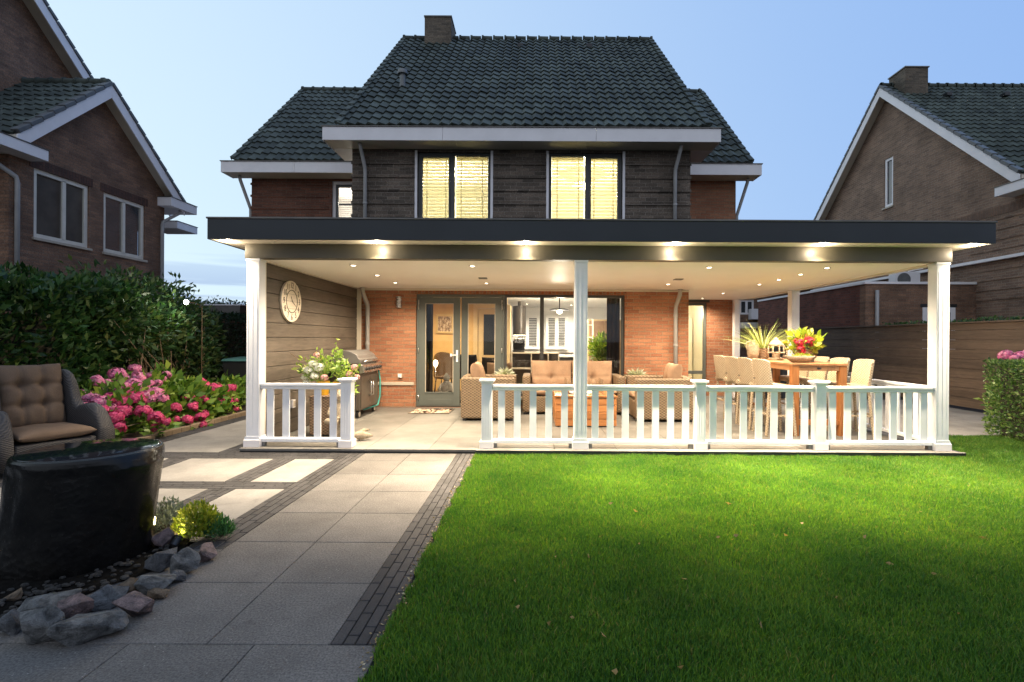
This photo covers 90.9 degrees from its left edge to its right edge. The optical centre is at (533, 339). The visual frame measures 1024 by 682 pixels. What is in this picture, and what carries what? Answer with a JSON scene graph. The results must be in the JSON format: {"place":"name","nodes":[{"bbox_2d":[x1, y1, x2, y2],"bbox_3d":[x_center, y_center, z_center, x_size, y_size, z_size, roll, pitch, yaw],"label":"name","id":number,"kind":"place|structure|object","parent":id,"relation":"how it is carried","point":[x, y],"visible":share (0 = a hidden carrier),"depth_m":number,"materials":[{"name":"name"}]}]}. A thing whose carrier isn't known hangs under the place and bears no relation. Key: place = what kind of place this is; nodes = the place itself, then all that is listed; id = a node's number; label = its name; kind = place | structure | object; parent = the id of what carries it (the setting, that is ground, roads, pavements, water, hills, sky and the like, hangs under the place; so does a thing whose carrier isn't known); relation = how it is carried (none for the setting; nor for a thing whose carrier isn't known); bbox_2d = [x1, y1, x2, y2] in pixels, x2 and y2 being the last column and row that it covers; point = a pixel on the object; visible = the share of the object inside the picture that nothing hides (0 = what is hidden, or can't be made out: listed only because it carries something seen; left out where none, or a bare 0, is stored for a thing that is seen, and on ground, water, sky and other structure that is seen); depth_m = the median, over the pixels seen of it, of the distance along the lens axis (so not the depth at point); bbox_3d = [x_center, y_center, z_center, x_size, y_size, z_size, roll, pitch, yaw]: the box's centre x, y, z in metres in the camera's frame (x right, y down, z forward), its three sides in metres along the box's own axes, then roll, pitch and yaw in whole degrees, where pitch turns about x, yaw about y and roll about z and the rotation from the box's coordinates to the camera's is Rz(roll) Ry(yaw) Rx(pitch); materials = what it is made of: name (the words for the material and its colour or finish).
{"place":"outdoors","nodes":[
{"label":"outdoors","id":0,"kind":"place"},
{"bbox_2d":[0,260,143,391],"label":"laurel hedge","id":1,"kind":"object","parent":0,"point":[28,338],"visible":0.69,"depth_m":7.77,"materials":[{"name":"green plant"}]},
{"bbox_2d":[0,0,197,314],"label":"neighbour house","id":2,"kind":"structure","parent":0,"point":[85,177],"depth_m":12.46,"materials":[{"name":"brown brick"}]},
{"bbox_2d":[32,168,92,250],"bbox_3d":[-11.013,-2.987,11.775,0.160,1.590,1.470,0,0,0],"label":"window","id":3,"kind":"structure","parent":2,"relation":"in","point":[60,204],"depth_m":11.76,"materials":[{"name":"glass"}]},
{"bbox_2d":[102,193,147,261],"bbox_3d":[-11.013,-2.977,13.570,0.160,1.590,1.460,0,0,0],"label":"window","id":4,"kind":"structure","parent":2,"relation":"in","point":[123,219],"depth_m":13.52,"materials":[{"name":"white glass"}]},
{"bbox_2d":[0,420,333,577],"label":"patio","id":5,"kind":"structure","parent":0,"point":[235,503],"depth_m":5.52,"materials":[{"name":"concrete"}]},
{"bbox_2d":[187,304,246,355],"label":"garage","id":6,"kind":"structure","parent":0,"point":[230,308],"depth_m":13.30,"materials":[{"name":"grey brick"}]},
{"bbox_2d":[0,453,456,681],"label":"path","id":7,"kind":"structure","parent":0,"point":[277,597],"depth_m":2.75,"materials":[{"name":"concrete"}]},
{"bbox_2d":[0,609,20,635],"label":"boulder","id":8,"kind":"object","parent":7,"relation":"on","point":[10,625],"visible":0.82,"depth_m":2.44,"materials":[{"name":"stone"}]},
{"bbox_2d":[19,605,64,644],"bbox_3d":[-2.362,1.358,2.417,0.218,0.173,0.148,0,0,35],"label":"boulder","id":9,"kind":"object","parent":7,"relation":"on","point":[35,624],"visible":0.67,"depth_m":2.37,"materials":[{"name":"stone"}]},
{"bbox_2d":[17,588,81,612],"bbox_3d":[-2.543,1.393,2.642,0.215,0.102,0.187,0,0,-6],"label":"boulder","id":10,"kind":"object","parent":7,"relation":"on","point":[40,601],"visible":0.43,"depth_m":2.61,"materials":[{"name":"stone"}]},
{"bbox_2d":[57,593,93,619],"bbox_3d":[-2.343,1.378,2.577,0.151,0.133,0.117,0,0,-40],"label":"boulder","id":11,"kind":"object","parent":7,"relation":"on","point":[74,604],"visible":0.62,"depth_m":2.56,"materials":[{"name":"stone"}]},
{"bbox_2d":[46,610,128,646],"bbox_3d":[-2.135,1.383,2.439,0.285,0.125,0.179,0,0,-14],"label":"boulder","id":12,"kind":"object","parent":7,"relation":"on","point":[76,630],"visible":1,"depth_m":2.38,"materials":[{"name":"stone"}]},
{"bbox_2d":[0,525,189,617],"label":"gravel","id":13,"kind":"structure","parent":7,"relation":"on","point":[52,587],"depth_m":2.90,"materials":[{"name":"gravel"}]},
{"bbox_2d":[0,438,164,580],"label":"water stone","id":14,"kind":"object","parent":13,"relation":"on","point":[72,509],"visible":0.99,"depth_m":3.06,"materials":[{"name":"black stone"}]},
{"bbox_2d":[144,547,177,572],"bbox_3d":[-2.328,1.378,3.156,0.169,0.135,0.130,0,0,-23],"label":"boulder","id":15,"kind":"object","parent":13,"relation":"on","point":[160,562],"visible":0.87,"depth_m":3.11,"materials":[{"name":"stone"}]},
{"bbox_2d":[151,527,177,547],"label":"boulder","id":16,"kind":"object","parent":13,"relation":"on","point":[163,537],"visible":0.84,"depth_m":3.45,"materials":[{"name":"stone"}]},
{"bbox_2d":[155,495,185,531],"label":"silvery plant","id":17,"kind":"object","parent":13,"relation":"on","point":[164,517],"visible":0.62,"depth_m":3.72,"materials":[{"name":"silver plant"}]},
{"bbox_2d":[170,498,221,539],"bbox_3d":[-2.411,1.280,3.617,0.369,0.279,0.306,0,0,0],"label":"lime plant","id":18,"kind":"object","parent":13,"relation":"on","point":[200,514],"visible":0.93,"depth_m":3.56,"materials":[{"name":"green plant"}]},
{"bbox_2d":[203,511,237,540],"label":"feathery plant","id":19,"kind":"object","parent":13,"relation":"on","point":[226,528],"visible":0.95,"depth_m":3.59,"materials":[{"name":"green plant"}]},
{"bbox_2d":[89,584,128,610],"bbox_3d":[-2.307,1.391,2.715,0.191,0.108,0.109,0,0,-17],"label":"boulder","id":20,"kind":"object","parent":7,"relation":"on","point":[104,597],"visible":0.63,"depth_m":2.71,"materials":[{"name":"stone"}]},
{"bbox_2d":[111,591,154,616],"bbox_3d":[-2.080,1.387,2.618,0.165,0.120,0.123,0,0,12],"label":"boulder","id":21,"kind":"object","parent":7,"relation":"on","point":[134,603],"visible":1,"depth_m":2.60,"materials":[{"name":"stone"}]},
{"bbox_2d":[133,574,175,595],"bbox_3d":[-2.143,1.385,2.860,0.191,0.123,0.154,0,0,-29],"label":"boulder","id":22,"kind":"object","parent":7,"relation":"on","point":[143,584],"visible":0.81,"depth_m":2.81,"materials":[{"name":"stone"}]},
{"bbox_2d":[169,547,200,573],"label":"boulder","id":23,"kind":"object","parent":7,"relation":"on","point":[187,559],"visible":0.82,"depth_m":3.08,"materials":[{"name":"stone"}]},
{"bbox_2d":[199,542,216,561],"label":"boulder","id":24,"kind":"object","parent":7,"relation":"on","point":[207,551],"visible":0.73,"depth_m":3.27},
{"bbox_2d":[0,415,474,646],"bbox_3d":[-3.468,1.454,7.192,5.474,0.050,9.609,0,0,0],"label":"clinker path","id":25,"kind":"structure","parent":0,"point":[261,513],"depth_m":4.40,"materials":[{"name":"brick"}]},
{"bbox_2d":[0,363,114,473],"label":"wing chair","id":26,"kind":"object","parent":25,"relation":"on","point":[43,405],"visible":0.96,"depth_m":5.72,"materials":[{"name":"grey wicker"}]},
{"bbox_2d":[137,410,245,438],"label":"bed kerb","id":27,"kind":"structure","parent":25,"relation":"on","point":[172,431],"depth_m":7.96,"materials":[{"name":"concrete"}]},
{"bbox_2d":[240,451,474,452],"bbox_3d":[0.832,1.442,9.541,9.100,0.017,6.313,0,0,0],"label":"terrace base","id":28,"kind":"object","parent":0,"point":[360,451],"visible":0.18,"depth_m":6.38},
{"bbox_2d":[239,396,955,451],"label":"terrace floor","id":29,"kind":"structure","parent":28,"relation":"on","point":[396,429],"depth_m":7.32,"materials":[{"name":"grey tile"}]},
{"bbox_2d":[260,378,357,447],"bbox_3d":[-2.912,0.941,6.518,1.214,0.886,0.196,0,0,0],"label":"veranda railing","id":30,"kind":"object","parent":29,"relation":"on","point":[346,438],"visible":1,"depth_m":6.51,"materials":[{"name":"white paint"}]},
{"bbox_2d":[308,393,329,434],"bbox_3d":[-2.966,1.086,7.380,0.480,0.555,0.420,0,0,0],"label":"wicker side table","id":31,"kind":"object","parent":29,"relation":"on","point":[325,406],"visible":0.3,"depth_m":7.18,"materials":[{"name":"wicker"}]},
{"bbox_2d":[317,381,329,394],"bbox_3d":[-3.064,0.708,7.360,0.173,0.200,0.173,0,0,0],"label":"flower pot","id":32,"kind":"object","parent":31,"relation":"on","point":[324,391],"visible":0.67,"depth_m":7.30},
{"bbox_2d":[292,347,337,382],"bbox_3d":[-3.217,0.400,7.353,0.614,0.599,0.448,0,0,0],"label":"flower bouquet","id":33,"kind":"object","parent":32,"relation":"in","point":[317,368],"visible":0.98,"depth_m":7.27,"materials":[{"name":"white plant"}]},
{"bbox_2d":[325,349,381,417],"bbox_3d":[-3.226,0.787,9.280,0.637,1.189,1.680,0,0,0],"label":"gas barbecue","id":34,"kind":"object","parent":29,"relation":"on","point":[367,387],"visible":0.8,"depth_m":9.05,"materials":[{"name":"silver metal"}]},
{"bbox_2d":[360,374,371,408],"bbox_3d":[-2.988,0.928,9.043,0.071,0.570,0.465,0,0,0],"label":"door","id":35,"kind":"structure","parent":34,"relation":"in","point":[366,385],"depth_m":9.03,"materials":[{"name":"beige metal"}]},
{"bbox_2d":[408,408,453,413],"bbox_3d":[-1.958,1.382,9.720,0.770,0.012,0.650,0,0,0],"label":"door mat","id":36,"kind":"object","parent":29,"relation":"on","point":[431,411],"depth_m":9.63,"materials":[{"name":"beige fabric"}]},
{"bbox_2d":[461,362,515,420],"bbox_3d":[-0.779,0.904,9.040,0.923,0.984,0.880,0,0,0],"label":"wicker armchair","id":37,"kind":"object","parent":29,"relation":"on","point":[471,388],"visible":0.76,"depth_m":8.60,"materials":[{"name":"beige wicker"}]},
{"bbox_2d":[479,378,573,448],"bbox_3d":[-0.087,0.957,6.518,1.216,0.886,0.196,0,0,0],"label":"veranda railing","id":38,"kind":"object","parent":29,"relation":"on","point":[487,441],"visible":0.98,"depth_m":6.51,"materials":[{"name":"white paint"}]},
{"bbox_2d":[522,360,624,414],"bbox_3d":[0.755,0.912,9.799,1.920,0.984,0.841,0,0,0],"label":"wicker sofa","id":39,"kind":"object","parent":29,"relation":"on","point":[550,372],"visible":0.34,"depth_m":9.85,"materials":[{"name":"brown wicker"}]},
{"bbox_2d":[553,378,616,426],"bbox_3d":[0.844,1.035,8.550,1.000,0.740,1.000,0,0,0],"label":"fire table","id":40,"kind":"object","parent":29,"relation":"on","point":[602,408],"visible":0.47,"depth_m":8.06,"materials":[{"name":"orange wood"}]},
{"bbox_2d":[206,217,997,450],"bbox_3d":[0.825,-0.031,9.399,9.634,2.872,6.542,0,0,0],"label":"veranda","id":41,"kind":"object","parent":29,"relation":"on","point":[329,266],"visible":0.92,"depth_m":6.46,"materials":[{"name":"wood"}]},
{"bbox_2d":[280,281,300,321],"bbox_3d":[-3.545,-0.555,7.380,0.043,0.600,0.600,0,0,0],"label":"wall clock","id":42,"kind":"object","parent":41,"relation":"attached to","point":[290,301],"depth_m":7.34,"materials":[{"name":"metal"}]},
{"bbox_2d":[587,379,708,449],"bbox_3d":[1.464,0.965,6.518,1.552,0.886,0.196,0,0,0],"label":"veranda railing","id":43,"kind":"object","parent":29,"relation":"on","point":[698,440],"visible":0.94,"depth_m":6.51,"materials":[{"name":"white paint"}]},
{"bbox_2d":[626,363,692,421],"bbox_3d":[2.243,0.920,9.050,1.004,0.984,0.950,0,0,0],"label":"wicker armchair","id":44,"kind":"object","parent":29,"relation":"on","point":[672,375],"visible":0.66,"depth_m":8.57,"materials":[{"name":"brown wicker"}]},
{"bbox_2d":[475,397,965,456],"bbox_3d":[2.357,1.436,9.512,6.170,0.042,6.355,0,0,0],"label":"terrace edge","id":45,"kind":"object","parent":29,"relation":"attached to","point":[717,453],"visible":0.64,"depth_m":6.33,"materials":[{"name":"concrete"}]},
{"bbox_2d":[475,450,963,452],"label":"terrace kerb","id":46,"kind":"structure","parent":45,"relation":"on","point":[720,451],"depth_m":6.34,"materials":[{"name":"concrete"}]},
{"bbox_2d":[713,355,747,418],"bbox_3d":[3.588,0.856,9.239,0.538,1.131,0.494,0,0,-2],"label":"bar stool","id":47,"kind":"object","parent":29,"relation":"on","point":[720,370],"visible":0.59,"depth_m":9.12,"materials":[{"name":"wicker"}]},
{"bbox_2d":[725,356,762,423],"bbox_3d":[3.588,0.856,8.679,0.538,1.131,0.494,0,0,-1],"label":"bar stool","id":48,"kind":"object","parent":29,"relation":"on","point":[732,368],"visible":0.63,"depth_m":8.53,"materials":[{"name":"wicker"}]},
{"bbox_2d":[738,357,778,429],"bbox_3d":[3.588,0.856,8.131,0.538,1.131,0.494,0,0,2],"label":"bar stool","id":49,"kind":"object","parent":29,"relation":"on","point":[746,370],"visible":0.77,"depth_m":7.99,"materials":[{"name":"wicker"}]},
{"bbox_2d":[706,380,829,450],"bbox_3d":[2.998,0.974,6.518,1.574,0.886,0.196,0,0,0],"label":"veranda railing","id":50,"kind":"object","parent":29,"relation":"on","point":[817,389],"visible":0.94,"depth_m":6.51,"materials":[{"name":"white paint"}]},
{"bbox_2d":[752,358,796,436],"bbox_3d":[3.588,0.856,7.580,0.538,1.131,0.494,0,0,0],"label":"bar stool","id":51,"kind":"object","parent":29,"relation":"on","point":[762,372],"visible":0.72,"depth_m":7.41,"materials":[{"name":"wicker"}]},
{"bbox_2d":[737,358,847,435],"bbox_3d":[4.205,0.889,8.450,0.820,1.070,2.120,0,0,0],"label":"bar table","id":52,"kind":"object","parent":29,"relation":"on","point":[794,368],"visible":0.57,"depth_m":7.42,"materials":[{"name":"brown wood"}]},
{"bbox_2d":[716,318,790,358],"bbox_3d":[4.138,-0.012,9.173,1.619,0.730,1.473,0,0,0],"label":"spiky plant","id":53,"kind":"object","parent":52,"relation":"on","point":[763,347],"visible":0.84,"depth_m":9.06,"materials":[{"name":"green plant"}]},
{"bbox_2d":[767,338,786,359],"bbox_3d":[4.129,0.161,8.580,0.286,0.385,0.284,0,0,-44],"label":"wicker lantern","id":54,"kind":"object","parent":52,"relation":"on","point":[773,343],"visible":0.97,"depth_m":8.51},
{"bbox_2d":[784,353,814,362],"bbox_3d":[4.048,0.274,7.660,0.470,0.157,0.258,0,0,0],"label":"wooden bowl","id":55,"kind":"object","parent":52,"relation":"on","point":[798,358],"visible":1,"depth_m":7.59,"materials":[{"name":"wood"}]},
{"bbox_2d":[782,327,826,361],"bbox_3d":[4.313,0.076,8.030,0.656,0.557,0.609,0,0,36],"label":"flower bouquet","id":56,"kind":"object","parent":52,"relation":"on","point":[799,345],"visible":0.96,"depth_m":7.89,"materials":[{"name":"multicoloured plant"}]},
{"bbox_2d":[799,356,829,416],"bbox_3d":[4.822,0.863,8.761,0.538,1.131,0.494,0,0,-2],"label":"bar stool","id":57,"kind":"object","parent":29,"relation":"on","point":[817,375],"visible":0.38,"depth_m":8.73,"materials":[{"name":"wicker"}]},
{"bbox_2d":[808,358,849,418],"bbox_3d":[4.822,0.863,8.200,0.538,1.131,0.494,0,0,0],"label":"bar stool","id":58,"kind":"object","parent":29,"relation":"on","point":[831,376],"visible":0.26,"depth_m":8.35,"materials":[{"name":"wicker"}]},
{"bbox_2d":[826,359,874,436],"bbox_3d":[4.822,0.863,7.618,0.538,1.131,0.494,0,0,4],"label":"bar stool","id":59,"kind":"object","parent":29,"relation":"on","point":[862,372],"visible":0.53,"depth_m":7.66,"materials":[{"name":"wicker"}]},
{"bbox_2d":[799,373,926,440],"bbox_3d":[5.243,0.986,8.357,0.196,0.886,3.483,0,0,0],"label":"veranda railing","id":60,"kind":"object","parent":29,"relation":"on","point":[915,435],"visible":0.18,"depth_m":7.38,"materials":[{"name":"white paint"}]},
{"bbox_2d":[826,386,934,449],"bbox_3d":[4.459,1.018,6.525,1.408,0.815,0.090,0,0,0],"label":"veranda railing","id":61,"kind":"object","parent":29,"relation":"on","point":[907,391],"visible":0.92,"depth_m":6.51,"materials":[{"name":"white paint"}]},
{"bbox_2d":[47,0,1023,304],"label":"sky","id":62,"kind":"structure","parent":0,"point":[795,81],"materials":[{"name":"blue"}]},
{"bbox_2d":[587,319,620,374],"bbox_3d":[1.853,0.440,13.391,0.850,1.920,0.518,0,0,0],"label":"door frame","id":63,"kind":"object","parent":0,"point":[600,325],"visible":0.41,"depth_m":13.13,"materials":[{"name":"wood"}]},
{"bbox_2d":[358,434,1023,681],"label":"lawn","id":64,"kind":"structure","parent":0,"point":[641,607],"depth_m":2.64,"materials":[{"name":"plant"}]},
{"bbox_2d":[359,454,472,670],"bbox_3d":[-0.738,1.438,4.235,0.156,0.036,4.088,0,0,0],"label":"grass edge","id":65,"kind":"object","parent":64,"relation":"on","point":[362,663],"visible":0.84,"depth_m":2.93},
{"bbox_2d":[761,319,1023,411],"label":"garden fence","id":66,"kind":"object","parent":64,"relation":"on","point":[983,340],"visible":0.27,"depth_m":11.95,"materials":[{"name":"wood"}]},
{"bbox_2d":[882,315,1023,331],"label":"ivy growth","id":67,"kind":"object","parent":66,"relation":"attached to","point":[994,318],"visible":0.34,"depth_m":10.80,"materials":[{"name":"green plant"}]},
{"bbox_2d":[980,357,1023,440],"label":"clipped hedge","id":68,"kind":"object","parent":64,"relation":"on","point":[1009,422],"visible":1,"depth_m":7.54,"materials":[{"name":"green plant"}]},
{"bbox_2d":[411,381,998,584],"bbox_3d":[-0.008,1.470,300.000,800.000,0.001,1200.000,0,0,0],"label":"ground","id":69,"kind":"structure","parent":0,"point":[956,407],"depth_m":10.95,"materials":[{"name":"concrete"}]},
{"bbox_2d":[120,405,245,437],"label":"border soil","id":70,"kind":"structure","parent":69,"relation":"on","point":[138,434],"depth_m":7.59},
{"bbox_2d":[27,254,227,391],"bbox_3d":[-7.960,-0.084,10.108,3.009,2.979,4.440,0,0,0],"label":"garden shrub","id":71,"kind":"object","parent":70,"relation":"on","point":[169,325],"visible":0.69,"depth_m":9.75,"materials":[{"name":"green plant"}]},
{"bbox_2d":[79,372,181,436],"bbox_3d":[-6.173,0.998,7.499,1.796,1.004,1.521,0,0,45],"label":"hydrangea","id":72,"kind":"object","parent":70,"relation":"on","point":[105,394],"visible":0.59,"depth_m":7.37,"materials":[{"name":"pink plant"}]},
{"bbox_2d":[90,360,226,436],"bbox_3d":[-6.158,0.952,8.367,2.969,1.226,1.902,0,0,42],"label":"hydrangea","id":73,"kind":"object","parent":70,"relation":"on","point":[165,379],"visible":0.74,"depth_m":8.12,"materials":[{"name":"pink plant"}]},
{"bbox_2d":[113,376,240,438],"bbox_3d":[-6.037,1.102,8.243,1.580,0.884,3.424,0,0,0],"label":"hydrangea","id":74,"kind":"object","parent":70,"relation":"on","point":[195,411],"visible":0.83,"depth_m":8.35,"materials":[{"name":"pink plant"}]},
{"bbox_2d":[192,310,246,381],"bbox_3d":[-8.335,0.347,12.413,2.647,2.192,1.101,0,0,0],"label":"yew hedge","id":75,"kind":"object","parent":70,"relation":"on","point":[234,338],"visible":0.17,"depth_m":12.20,"materials":[{"name":"green plant"}]},
{"bbox_2d":[203,370,245,416],"bbox_3d":[-6.041,1.073,9.925,1.298,0.939,2.451,0,0,-25],"label":"hydrangea","id":76,"kind":"object","parent":70,"relation":"on","point":[236,383],"visible":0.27,"depth_m":9.97,"materials":[{"name":"pink plant"}]},
{"bbox_2d":[221,356,245,386],"bbox_3d":[-6.285,0.900,10.998,0.620,1.030,0.762,0,0,0],"label":"wheelie bin","id":77,"kind":"object","parent":70,"relation":"on","point":[234,366],"visible":0.16,"depth_m":10.65,"materials":[{"name":"black plastic"}]},
{"bbox_2d":[220,15,762,407],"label":"brick house","id":78,"kind":"structure","parent":69,"relation":"on","point":[535,127],"depth_m":10.48,"materials":[{"name":"brick"}]},
{"bbox_2d":[332,181,351,216],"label":"wing window","id":79,"kind":"structure","parent":78,"relation":"in","point":[336,184],"depth_m":12.75,"materials":[{"name":"white glass"}]},
{"bbox_2d":[426,304,432,391],"bbox_3d":[-2.251,0.160,10.720,0.320,2.394,0.060,0,0,0],"label":"curtain","id":80,"kind":"object","parent":78,"relation":"hanging from","point":[429,347],"visible":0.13,"depth_m":10.72,"materials":[{"name":"black fabric"}]},
{"bbox_2d":[418,297,460,405],"bbox_3d":[-1.934,0.249,10.305,0.855,2.220,0.160,0,0,0],"label":"garden door","id":81,"kind":"structure","parent":78,"relation":"in","point":[425,398],"depth_m":10.33,"materials":[{"name":"grey wood"}]},
{"bbox_2d":[433,352,452,391],"bbox_3d":[-2.185,0.844,12.700,0.640,1.072,0.640,0,0,10],"label":"wicker chair","id":82,"kind":"object","parent":78,"relation":"on","point":[445,362],"visible":0.56,"depth_m":12.42,"materials":[{"name":"brown wicker"}]},
{"bbox_2d":[436,314,452,333],"bbox_3d":[-2.384,-0.416,13.575,0.480,0.520,0.043,0,0,0],"label":"framed picture","id":83,"kind":"object","parent":78,"relation":"attached to","point":[444,323],"visible":0.86,"depth_m":13.58,"materials":[{"name":"paper"}]},
{"bbox_2d":[414,150,492,217],"bbox_3d":[-1.626,-2.759,10.395,1.600,2.200,0.213,0,0,0],"label":"upper window","id":84,"kind":"structure","parent":78,"relation":"in","point":[482,159],"depth_m":10.46,"materials":[{"name":"yellow glass"}]},
{"bbox_2d":[461,298,502,377],"bbox_3d":[-1.056,0.254,10.345,0.840,2.220,0.081,0,0,0],"label":"garden door","id":85,"kind":"structure","parent":78,"relation":"in","point":[498,302],"depth_m":10.33,"materials":[{"name":"grey wood"}]},
{"bbox_2d":[478,309,494,362],"bbox_3d":[-1.182,0.273,13.645,0.630,2.200,0.050,0,0,0],"label":"room door","id":86,"kind":"structure","parent":78,"relation":"in","point":[486,317],"depth_m":13.64,"materials":[{"name":"beige wood"}]},
{"bbox_2d":[513,301,525,335],"bbox_3d":[-0.401,-0.605,14.600,0.380,0.985,0.380,0,0,0],"label":"pendant hood","id":87,"kind":"object","parent":78,"relation":"hanging from","point":[519,319],"visible":1,"depth_m":14.44,"materials":[{"name":"silver metal"}]},
{"bbox_2d":[515,315,538,348],"bbox_3d":[-0.209,-0.241,17.139,0.820,1.140,0.078,0,0,0],"label":"shuttered window","id":88,"kind":"structure","parent":78,"relation":"in","point":[531,339],"depth_m":17.12,"materials":[{"name":"wood"}]},
{"bbox_2d":[511,352,558,390],"bbox_3d":[0.045,0.835,13.207,1.244,1.010,0.415,0,0,0],"label":"shelf unit","id":89,"kind":"object","parent":78,"relation":"attached to","point":[521,363],"visible":0.37,"depth_m":13.40,"materials":[{"name":"wood"}]},
{"bbox_2d":[546,316,567,348],"bbox_3d":[0.791,-0.236,17.139,0.740,1.140,0.078,0,0,0],"label":"shuttered window","id":90,"kind":"structure","parent":78,"relation":"in","point":[556,326],"depth_m":17.13,"materials":[{"name":"wood"}]},
{"bbox_2d":[504,295,623,399],"bbox_3d":[0.639,0.159,10.335,2.480,2.140,0.190,0,0,0],"label":"picture window","id":91,"kind":"structure","parent":78,"relation":"in","point":[541,297],"depth_m":10.34,"materials":[{"name":"grey glass"}]},
{"bbox_2d":[546,151,624,218],"bbox_3d":[1.066,-2.744,10.395,1.611,2.200,0.213,0,0,0],"label":"upper window","id":92,"kind":"structure","parent":78,"relation":"in","point":[619,211],"depth_m":10.46,"materials":[{"name":"yellow glass"}]},
{"bbox_2d":[587,330,606,360],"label":"potted fern","id":93,"kind":"object","parent":78,"relation":"on","point":[597,347],"visible":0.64,"depth_m":11.90,"materials":[{"name":"green plant"}]},
{"bbox_2d":[607,298,619,373],"bbox_3d":[1.694,0.182,10.720,0.370,2.394,0.060,0,0,0],"label":"curtain","id":94,"kind":"object","parent":78,"relation":"hanging from","point":[613,330],"visible":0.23,"depth_m":10.72,"materials":[{"name":"black fabric"}]},
{"bbox_2d":[688,318,691,378],"bbox_3d":[4.348,0.394,14.925,0.700,2.040,0.050,0,0,0],"label":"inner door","id":95,"kind":"structure","parent":78,"relation":"in","point":[690,319],"depth_m":14.90,"materials":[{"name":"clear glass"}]},
{"bbox_2d":[688,300,709,379],"bbox_3d":[3.914,0.197,12.755,1.030,2.430,0.150,0,0,0],"label":"side door","id":96,"kind":"structure","parent":78,"relation":"in","point":[702,303],"depth_m":12.75,"materials":[{"name":"white glass"}]},
{"bbox_2d":[757,281,976,388],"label":"brick outbuilding","id":97,"kind":"structure","parent":69,"relation":"on","point":[869,303],"depth_m":14.35,"materials":[{"name":"brick"}]},
{"bbox_2d":[889,272,919,281],"bbox_3d":[11.407,-1.806,15.492,0.760,0.520,0.315,0,0,0],"label":"air conditioner","id":98,"kind":"object","parent":97,"relation":"on","point":[906,277],"visible":0.6,"depth_m":15.35,"materials":[{"name":"grey metal"}]},
{"bbox_2d":[920,304,956,348],"bbox_3d":[11.531,-0.347,14.334,1.029,1.323,0.028,0,0,0],"label":"shed window","id":99,"kind":"structure","parent":97,"relation":"in","point":[952,311],"depth_m":14.32,"materials":[{"name":"grey glass"}]},
{"bbox_2d":[740,288,812,356],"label":"terraced house","id":100,"kind":"structure","parent":0,"point":[748,310],"depth_m":27.00,"materials":[{"name":"brown brick"}]},
{"bbox_2d":[762,399,999,435],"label":"side path","id":101,"kind":"structure","parent":0,"point":[964,422],"depth_m":9.17,"materials":[{"name":"concrete"}]},
{"bbox_2d":[973,350,1023,421],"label":"hydrangea","id":102,"kind":"object","parent":101,"relation":"on","point":[1006,354],"visible":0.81,"depth_m":8.29,"materials":[{"name":"purple plant"}]},
{"bbox_2d":[810,66,1023,389],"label":"neighbour house","id":103,"kind":"structure","parent":0,"point":[921,148],"depth_m":15.95,"materials":[{"name":"brown brick"}]},
{"bbox_2d":[882,156,893,209],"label":"window","id":104,"kind":"structure","parent":103,"relation":"in","point":[888,162],"depth_m":17.98,"materials":[{"name":"white glass"}]},
{"bbox_3d":[-2.844,0.714,7.360,0.163,0.190,0.163,0,0,0],"label":"flower pot","id":105,"kind":"object","parent":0,"visible":0},
{"bbox_2d":[329,338,360,381],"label":"flowering shrub","id":106,"kind":"object","parent":105,"relation":"in","point":[340,371],"visible":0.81,"depth_m":7.31,"materials":[{"name":"green plant"}]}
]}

